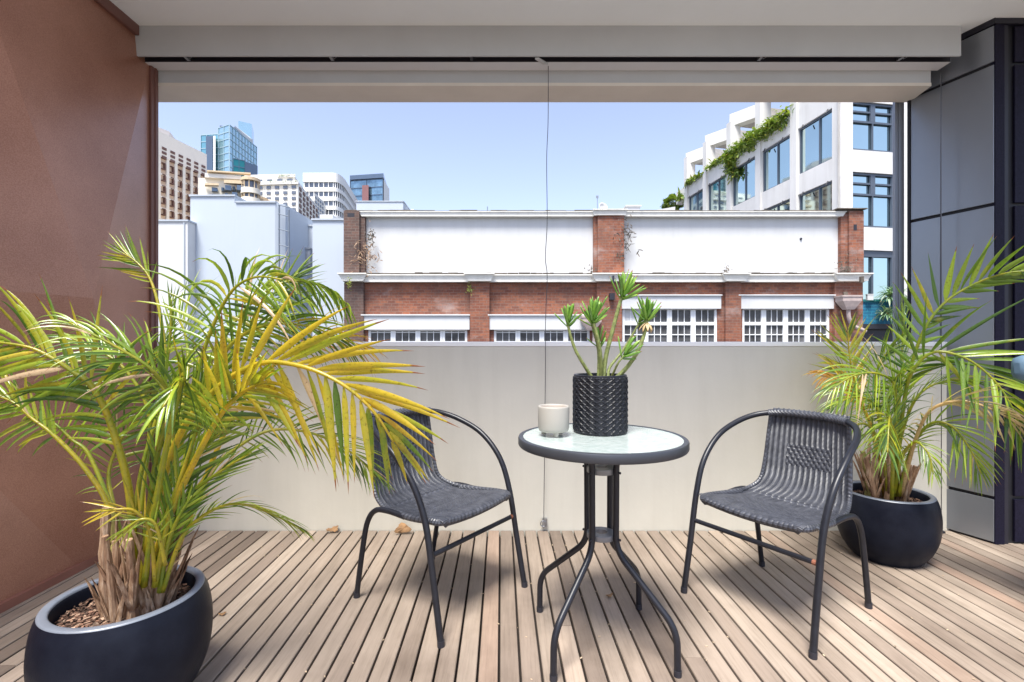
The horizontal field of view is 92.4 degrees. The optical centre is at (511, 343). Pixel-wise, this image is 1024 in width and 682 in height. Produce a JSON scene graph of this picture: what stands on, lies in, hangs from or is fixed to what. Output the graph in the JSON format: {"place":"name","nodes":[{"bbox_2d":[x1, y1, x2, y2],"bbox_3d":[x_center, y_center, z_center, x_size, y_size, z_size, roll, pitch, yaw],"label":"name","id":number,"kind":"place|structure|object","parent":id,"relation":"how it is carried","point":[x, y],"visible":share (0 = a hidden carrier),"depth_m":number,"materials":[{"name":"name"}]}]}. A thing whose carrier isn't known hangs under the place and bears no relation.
{"place":"outdoors","nodes":[
{"label":"outdoors","id":0,"kind":"place"},
{"bbox_2d":[158,220,196,341],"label":"rendered building","id":1,"kind":"structure","parent":0,"point":[177,245],"depth_m":20.00,"materials":[{"name":"white paint"}]},
{"bbox_2d":[158,127,206,219],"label":"hotel tower","id":2,"kind":"structure","parent":0,"point":[182,168],"depth_m":128.20,"materials":[{"name":"white concrete"}]},
{"bbox_2d":[200,121,256,171],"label":"glass tower","id":3,"kind":"structure","parent":0,"point":[224,146],"depth_m":260.58,"materials":[{"name":"glass"}]},
{"bbox_2d":[233,158,257,176],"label":"teal tower","id":4,"kind":"structure","parent":0,"point":[239,165],"depth_m":242.44,"materials":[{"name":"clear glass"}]},
{"bbox_2d":[244,174,317,219],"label":"stepped apartment tower","id":5,"kind":"structure","parent":0,"point":[288,190],"depth_m":139.61,"materials":[{"name":"concrete"}]},
{"bbox_2d":[311,215,343,335],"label":"rendered building","id":6,"kind":"structure","parent":0,"point":[328,242],"depth_m":18.50,"materials":[{"name":"white paint"}]},
{"bbox_2d":[356,201,413,209],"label":"rendered building","id":7,"kind":"structure","parent":0,"point":[381,205],"depth_m":36.00,"materials":[{"name":"white paint"}]},
{"bbox_2d":[158,102,789,210],"label":"sky","id":8,"kind":"structure","parent":0,"point":[437,156],"materials":[{"name":"blue"}]},
{"bbox_2d":[337,208,873,341],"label":"brick building","id":9,"kind":"structure","parent":0,"point":[783,280],"depth_m":15.50,"materials":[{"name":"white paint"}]},
{"bbox_2d":[349,233,382,276],"bbox_3d":[-4.573,-2.941,15.286,1.138,1.824,0.429,0,0,0],"label":"dead vine","id":10,"kind":"object","parent":9,"relation":"attached to","point":[368,255],"visible":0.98,"depth_m":15.30,"materials":[{"name":"brown plant"}]},
{"bbox_2d":[365,228,375,247],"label":"dead vine","id":11,"kind":"object","parent":9,"relation":"attached to","point":[372,235],"visible":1,"depth_m":15.29,"materials":[{"name":"plant"}]},
{"bbox_2d":[368,330,392,341],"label":"window","id":12,"kind":"structure","parent":9,"relation":"in","point":[376,335],"depth_m":15.58,"materials":[{"name":"white glass"}]},
{"bbox_2d":[393,330,417,341],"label":"window","id":13,"kind":"structure","parent":9,"relation":"in","point":[398,335],"depth_m":15.58,"materials":[{"name":"white glass"}]},
{"bbox_2d":[418,330,442,341],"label":"window","id":14,"kind":"structure","parent":9,"relation":"in","point":[423,335],"depth_m":15.58,"materials":[{"name":"white glass"}]},
{"bbox_2d":[443,330,466,341],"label":"window","id":15,"kind":"structure","parent":9,"relation":"in","point":[448,335],"depth_m":15.58,"materials":[{"name":"white glass"}]},
{"bbox_2d":[494,330,517,341],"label":"window","id":16,"kind":"structure","parent":9,"relation":"in","point":[499,335],"depth_m":15.58,"materials":[{"name":"white glass"}]},
{"bbox_2d":[518,330,541,341],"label":"window","id":17,"kind":"structure","parent":9,"relation":"in","point":[523,335],"depth_m":15.58,"materials":[{"name":"white glass"}]},
{"bbox_2d":[542,330,565,341],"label":"window","id":18,"kind":"structure","parent":9,"relation":"in","point":[551,335],"depth_m":15.58,"materials":[{"name":"white glass"}]},
{"bbox_2d":[566,330,589,341],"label":"window","id":19,"kind":"structure","parent":9,"relation":"in","point":[578,335],"depth_m":15.58,"materials":[{"name":"white glass"}]},
{"bbox_2d":[580,316,601,341],"bbox_3d":[2.443,0.044,15.160,0.640,1.769,0.400,0,0,0],"label":"rain hopper","id":20,"kind":"object","parent":9,"relation":"attached to","point":[586,326],"visible":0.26,"depth_m":15.01,"materials":[{"name":"paint"}]},
{"bbox_2d":[599,203,607,208],"bbox_3d":[3.061,-4.194,16.421,0.232,1.080,0.244,0,0,26],"label":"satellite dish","id":21,"kind":"object","parent":9,"relation":"on","point":[602,205],"visible":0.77,"depth_m":16.48,"materials":[{"name":"metal"}]},
{"bbox_2d":[614,249,626,266],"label":"dead vine","id":22,"kind":"object","parent":9,"relation":"attached to","point":[620,256],"visible":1,"depth_m":15.28,"materials":[{"name":"brown plant"}]},
{"bbox_2d":[613,214,642,256],"bbox_3d":[3.620,-3.409,15.323,0.993,1.443,0.397,0,0,0],"label":"dead vine","id":23,"kind":"object","parent":9,"relation":"attached to","point":[626,243],"visible":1,"depth_m":15.29,"materials":[{"name":"plant"}]},
{"bbox_2d":[623,205,641,209],"bbox_3d":[4.822,-4.845,20.000,0.630,1.304,1.100,0,0,0],"label":"roof plant box","id":24,"kind":"object","parent":9,"relation":"on","point":[632,207],"visible":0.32,"depth_m":19.50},
{"bbox_2d":[622,309,645,341],"bbox_3d":[3.862,-0.050,15.565,0.746,2.154,0.090,0,0,0],"label":"window","id":25,"kind":"structure","parent":9,"relation":"in","point":[629,323],"depth_m":15.56,"materials":[{"name":"white glass"}]},
{"bbox_2d":[646,309,668,341],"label":"window","id":26,"kind":"structure","parent":9,"relation":"in","point":[660,324],"depth_m":15.58,"materials":[{"name":"white glass"}]},
{"bbox_2d":[669,309,692,341],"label":"window","id":27,"kind":"structure","parent":9,"relation":"in","point":[680,320],"depth_m":15.58,"materials":[{"name":"white glass"}]},
{"bbox_2d":[693,309,716,341],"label":"window","id":28,"kind":"structure","parent":9,"relation":"in","point":[704,320],"depth_m":15.58,"materials":[{"name":"white glass"}]},
{"bbox_2d":[742,309,763,341],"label":"window","id":29,"kind":"structure","parent":9,"relation":"in","point":[752,319],"depth_m":15.58,"materials":[{"name":"white glass"}]},
{"bbox_2d":[764,309,785,341],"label":"window","id":30,"kind":"structure","parent":9,"relation":"in","point":[774,319],"depth_m":15.58,"materials":[{"name":"white glass"}]},
{"bbox_2d":[786,309,806,341],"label":"window","id":31,"kind":"structure","parent":9,"relation":"in","point":[796,319],"depth_m":15.58,"materials":[{"name":"white glass"}]},
{"bbox_2d":[807,309,828,341],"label":"window","id":32,"kind":"structure","parent":9,"relation":"in","point":[814,316],"depth_m":15.58,"materials":[{"name":"white glass"}]},
{"bbox_2d":[834,253,857,282],"bbox_3d":[10.397,-2.238,15.308,0.813,1.232,0.282,0,0,0],"label":"dead vine","id":33,"kind":"object","parent":9,"relation":"attached to","point":[845,271],"visible":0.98,"depth_m":15.30,"materials":[{"name":"brown plant"}]},
{"bbox_2d":[834,295,866,332],"bbox_3d":[10.541,-0.906,15.160,0.931,1.149,0.400,0,0,0],"label":"rain hopper","id":34,"kind":"object","parent":9,"relation":"attached to","point":[848,303],"visible":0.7,"depth_m":15.03,"materials":[{"name":"paint"}]},
{"bbox_2d":[659,207,674,209],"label":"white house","id":35,"kind":"structure","parent":0,"point":[671,208],"depth_m":44.00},
{"bbox_2d":[676,102,906,298],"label":"terraced building","id":36,"kind":"structure","parent":0,"point":[824,155],"depth_m":24.74,"materials":[{"name":"concrete"}]},
{"bbox_2d":[675,187,683,204],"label":"roof plant","id":37,"kind":"object","parent":36,"relation":"on","point":[679,196],"visible":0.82,"depth_m":39.39,"materials":[{"name":"green plant"}]},
{"bbox_2d":[683,170,703,187],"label":"hanging creeper","id":38,"kind":"object","parent":36,"relation":"hanging from","point":[690,181],"visible":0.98,"depth_m":37.22,"materials":[{"name":"green plant"}]},
{"bbox_2d":[688,189,702,209],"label":"window","id":39,"kind":"structure","parent":36,"relation":"in","point":[696,200],"depth_m":37.36,"materials":[{"name":"glass"}]},
{"bbox_2d":[704,153,724,171],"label":"hanging creeper","id":40,"kind":"object","parent":36,"relation":"hanging from","point":[714,162],"visible":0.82,"depth_m":34.16,"materials":[{"name":"green plant"}]},
{"bbox_2d":[708,175,725,209],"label":"window","id":41,"kind":"structure","parent":36,"relation":"in","point":[717,190],"depth_m":34.17,"materials":[{"name":"glass"}]},
{"bbox_2d":[718,149,739,184],"bbox_3d":[14.398,-11.639,32.234,1.451,2.400,1.898,0,0,-24],"label":"hanging creeper","id":42,"kind":"object","parent":36,"relation":"hanging from","point":[729,165],"visible":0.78,"depth_m":32.10,"materials":[{"name":"green plant"}]},
{"bbox_2d":[733,157,754,206],"bbox_3d":[14.630,-10.212,31.022,0.443,2.461,2.641,0,0,-7],"label":"window","id":43,"kind":"structure","parent":36,"relation":"in","point":[744,186],"depth_m":31.22,"materials":[{"name":"glass"}]},
{"bbox_2d":[722,104,793,161],"bbox_3d":[14.806,-12.397,29.608,1.822,1.807,6.790,0,0,-7],"label":"hanging creeper","id":44,"kind":"object","parent":36,"relation":"hanging from","point":[770,125],"visible":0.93,"depth_m":28.95,"materials":[{"name":"green plant"}]},
{"bbox_2d":[763,135,789,191],"bbox_3d":[15.000,-10.212,27.928,0.443,2.461,2.591,0,0,-7],"label":"window","id":45,"kind":"structure","parent":36,"relation":"in","point":[776,159],"depth_m":28.13,"materials":[{"name":"glass"}]},
{"bbox_2d":[764,199,789,209],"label":"window","id":46,"kind":"structure","parent":36,"relation":"in","point":[785,205],"depth_m":27.53,"materials":[{"name":"glass"}]},
{"bbox_2d":[800,109,831,173],"bbox_3d":[15.382,-10.212,24.737,0.443,2.461,2.836,0,0,-7],"label":"window","id":47,"kind":"structure","parent":36,"relation":"in","point":[816,136],"depth_m":25.03,"materials":[{"name":"glass"}]},
{"bbox_2d":[800,181,831,209],"bbox_3d":[15.382,-6.699,24.737,0.443,2.461,2.836,0,0,-7],"label":"window","id":48,"kind":"structure","parent":36,"relation":"in","point":[819,198],"depth_m":24.89,"materials":[{"name":"glass"}]},
{"bbox_2d":[853,102,892,151],"bbox_3d":[17.406,-10.428,23.751,2.425,2.330,0.150,0,0,-10],"label":"front window","id":49,"kind":"structure","parent":36,"relation":"in","point":[872,123],"depth_m":23.76,"materials":[{"name":"glass"}]},
{"bbox_2d":[853,172,892,227],"bbox_3d":[17.406,-6.901,23.751,2.425,2.613,0.150,0,0,-10],"label":"front window","id":50,"kind":"structure","parent":36,"relation":"in","point":[874,192],"depth_m":23.79,"materials":[{"name":"glass"}]},
{"bbox_2d":[863,250,892,298],"bbox_3d":[17.406,-2.950,23.751,2.425,3.074,0.150,0,0,-10],"label":"front window","id":51,"kind":"structure","parent":36,"relation":"in","point":[880,263],"depth_m":23.85,"materials":[{"name":"glass"}]},
{"bbox_2d":[863,299,906,341],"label":"teal brick wall","id":52,"kind":"structure","parent":0,"point":[877,328],"depth_m":17.50,"materials":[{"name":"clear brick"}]},
{"bbox_2d":[865,294,873,299],"bbox_3d":[12.678,-1.649,17.395,0.228,0.217,0.110,0,0,0],"label":"planter box","id":53,"kind":"object","parent":52,"relation":"on","point":[869,296],"visible":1,"depth_m":17.35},
{"bbox_2d":[875,305,905,322],"bbox_3d":[13.142,-0.997,17.065,0.879,0.676,0.959,0,0,41],"label":"variegated plant","id":54,"kind":"object","parent":52,"relation":"attached to","point":[889,311],"visible":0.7,"depth_m":17.08,"materials":[{"name":"green plant"}]},
{"bbox_2d":[875,284,906,305],"bbox_3d":[13.319,-1.720,17.215,1.208,1.136,1.185,0,0,0],"label":"variegated plant","id":55,"kind":"object","parent":52,"relation":"on","point":[889,294],"visible":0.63,"depth_m":17.11,"materials":[{"name":"green plant"}]},
{"bbox_2d":[1011,355,1023,380],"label":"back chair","id":56,"kind":"object","parent":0,"point":[1017,367],"visible":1,"depth_m":1.90,"materials":[{"name":"blue fabric"}]},
{"bbox_3d":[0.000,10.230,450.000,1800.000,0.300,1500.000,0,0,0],"label":"ground","id":57,"kind":"structure","parent":0,"visible":0},
{"bbox_2d":[198,170,274,200],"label":"cream apartments","id":58,"kind":"structure","parent":57,"relation":"on","point":[226,182],"depth_m":110.18,"materials":[{"name":"concrete"}]},
{"bbox_2d":[225,185,230,191],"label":"window","id":59,"kind":"structure","parent":58,"relation":"in","point":[227,187],"depth_m":110.10,"materials":[{"name":"glass"}]},
{"bbox_2d":[237,185,243,192],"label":"window","id":60,"kind":"structure","parent":58,"relation":"in","point":[238,186],"depth_m":109.99,"materials":[{"name":"glass"}]},
{"bbox_2d":[189,194,312,341],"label":"rendered building","id":61,"kind":"structure","parent":57,"relation":"on","point":[235,230],"depth_m":20.50,"materials":[{"name":"white paint"}]},
{"bbox_2d":[305,225,312,337],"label":"rendered building","id":62,"kind":"structure","parent":57,"relation":"on","point":[308,251],"depth_m":23.00,"materials":[{"name":"white paint"}]},
{"bbox_2d":[315,194,325,217],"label":"cream annex tower","id":63,"kind":"structure","parent":57,"relation":"on","point":[320,205],"depth_m":177.75,"materials":[{"name":"beige concrete"}]},
{"bbox_2d":[303,173,357,217],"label":"banded office tower","id":64,"kind":"structure","parent":57,"relation":"on","point":[334,193],"depth_m":190.00,"materials":[{"name":"white concrete"}]},
{"bbox_2d":[350,173,388,200],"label":"dark glass tower","id":65,"kind":"structure","parent":57,"relation":"on","point":[369,187],"depth_m":227.95,"materials":[{"name":"blue glass"}]},
{"bbox_2d":[660,193,683,209],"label":"round shrub tree","id":66,"kind":"object","parent":57,"relation":"on","point":[667,201],"visible":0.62,"depth_m":51.47,"materials":[{"name":"green plant"}]},
{"bbox_3d":[1.400,5.650,0.020,8.000,8.860,6.040,0,0,0],"label":"podium wall","id":67,"kind":"object","parent":57,"relation":"on","visible":0},
{"bbox_2d":[346,536,651,681],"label":"deck base","id":68,"kind":"object","parent":67,"relation":"on","point":[520,675],"depth_m":1.99,"materials":[{"name":"black wood"}]},
{"bbox_2d":[0,0,157,613],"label":"terracotta wall","id":69,"kind":"structure","parent":68,"relation":"on","point":[78,130],"depth_m":2.21,"materials":[{"name":"paint"}]},
{"bbox_2d":[0,530,1023,681],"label":"deck","id":70,"kind":"structure","parent":68,"relation":"on","point":[258,597],"depth_m":1.98,"materials":[{"name":"brown wood"}]},
{"bbox_2d":[24,565,212,681],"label":"plant pot","id":71,"kind":"object","parent":70,"relation":"on","point":[73,636],"visible":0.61,"depth_m":1.34,"materials":[{"name":"black ceramic"}]},
{"bbox_2d":[0,228,457,622],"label":"potted palm","id":72,"kind":"object","parent":71,"relation":"in","point":[139,551],"visible":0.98,"depth_m":1.37,"materials":[{"name":"plant"}]},
{"bbox_2d":[326,525,337,531],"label":"dry leaf","id":73,"kind":"object","parent":70,"relation":"on","point":[334,528],"visible":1,"depth_m":2.80,"materials":[{"name":"brown plant"}]},
{"bbox_2d":[394,522,411,532],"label":"dry leaf","id":74,"kind":"object","parent":70,"relation":"on","point":[402,527],"visible":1,"depth_m":2.78,"materials":[{"name":"brown plant"}]},
{"bbox_2d":[353,407,527,648],"bbox_3d":[-0.318,0.691,2.122,0.565,0.780,0.564,0,0,36],"label":"bistro chair","id":75,"kind":"object","parent":70,"relation":"on","point":[437,500],"visible":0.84,"depth_m":2.13,"materials":[{"name":"wicker"}]},
{"bbox_2d":[518,423,689,681],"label":"round table","id":76,"kind":"object","parent":70,"relation":"on","point":[607,456],"visible":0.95,"depth_m":1.69,"materials":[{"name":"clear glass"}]},
{"bbox_2d":[538,404,568,436],"bbox_3d":[0.153,0.281,1.800,0.115,0.108,0.115,0,0,0],"label":"footed candle pot","id":77,"kind":"object","parent":76,"relation":"on","point":[553,419],"visible":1,"depth_m":1.75,"materials":[{"name":"beige ceramic"}]},
{"bbox_2d":[573,373,627,435],"bbox_3d":[0.337,0.226,1.878,0.211,0.218,0.211,0,0,0],"label":"embossed planter","id":78,"kind":"object","parent":76,"relation":"on","point":[600,405],"visible":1,"depth_m":1.79,"materials":[{"name":"black ceramic"}]},
{"bbox_2d":[553,269,660,375],"bbox_3d":[0.365,-0.073,1.882,0.417,0.434,0.177,0,0,0],"label":"succulent","id":79,"kind":"object","parent":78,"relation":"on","point":[646,316],"visible":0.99,"depth_m":1.86,"materials":[{"name":"green plant"}]},
{"bbox_2d":[681,407,872,659],"bbox_3d":[1.117,0.691,2.055,0.566,0.780,0.564,0,0,-33],"label":"bistro chair","id":80,"kind":"object","parent":70,"relation":"on","point":[803,483],"visible":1,"depth_m":2.11,"materials":[{"name":"grey wicker"}]},
{"bbox_2d":[837,480,942,567],"bbox_3d":[1.905,0.915,2.500,0.438,0.331,0.438,0,0,0],"label":"plant pot","id":81,"kind":"object","parent":70,"relation":"on","point":[901,534],"visible":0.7,"depth_m":2.33,"materials":[{"name":"black ceramic"}]},
{"bbox_2d":[802,235,1023,501],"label":"potted palm","id":82,"kind":"object","parent":81,"relation":"in","point":[884,476],"visible":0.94,"depth_m":2.23,"materials":[{"name":"plant"}]},
{"bbox_2d":[907,18,1023,544],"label":"panelled wall","id":83,"kind":"structure","parent":70,"relation":"on","point":[982,108],"depth_m":2.71,"materials":[{"name":"grey metal"}]},
{"bbox_2d":[110,0,1023,33],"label":"ceiling","id":84,"kind":"structure","parent":83,"relation":"on","point":[966,15],"depth_m":2.59,"materials":[{"name":"paint"}]},
{"bbox_2d":[158,71,930,101],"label":"concrete lintel","id":85,"kind":"structure","parent":84,"relation":"attached to","point":[532,86],"depth_m":2.85,"materials":[{"name":"paint"}]},
{"bbox_2d":[135,26,960,70],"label":"header beam","id":86,"kind":"structure","parent":84,"relation":"attached to","point":[556,48],"depth_m":2.70,"materials":[{"name":"paint"}]},
{"bbox_2d":[535,57,547,64],"bbox_3d":[0.164,-1.578,2.742,0.089,0.010,0.021,0,0,-44],"label":"blind catch","id":87,"kind":"object","parent":86,"relation":"attached to","point":[540,60],"visible":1,"depth_m":2.73,"materials":[{"name":"grey metal"}]},
{"bbox_2d":[540,66,548,527],"bbox_3d":[0.185,-0.268,2.818,0.048,2.646,0.041,0,0,0],"label":"hanging wire","id":88,"kind":"object","parent":86,"relation":"hanging from","point":[544,523],"visible":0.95,"depth_m":2.80,"materials":[{"name":"metal"}]},
{"bbox_2d":[940,70,945,532],"bbox_3d":[2.447,-0.243,2.801,0.035,2.643,0.022,0,0,0],"label":"blind guide wire","id":89,"kind":"object","parent":86,"relation":"hanging from","point":[941,276],"visible":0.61,"depth_m":2.80,"materials":[{"name":"metal"}]},
{"bbox_2d":[157,342,949,535],"bbox_3d":[0.245,0.605,2.940,4.750,1.231,0.208,0,0,0],"label":"balustrade","id":90,"kind":"object","parent":67,"relation":"on","point":[698,395],"visible":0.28,"depth_m":2.84,"materials":[{"name":"beige paint"}]},
{"bbox_2d":[893,102,903,341],"bbox_3d":[2.412,-0.285,3.067,0.053,2.930,0.035,0,0,0],"label":"grey post","id":91,"kind":"object","parent":67,"relation":"on","point":[898,191],"visible":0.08,"depth_m":3.05,"materials":[{"name":"metal"}]}
]}

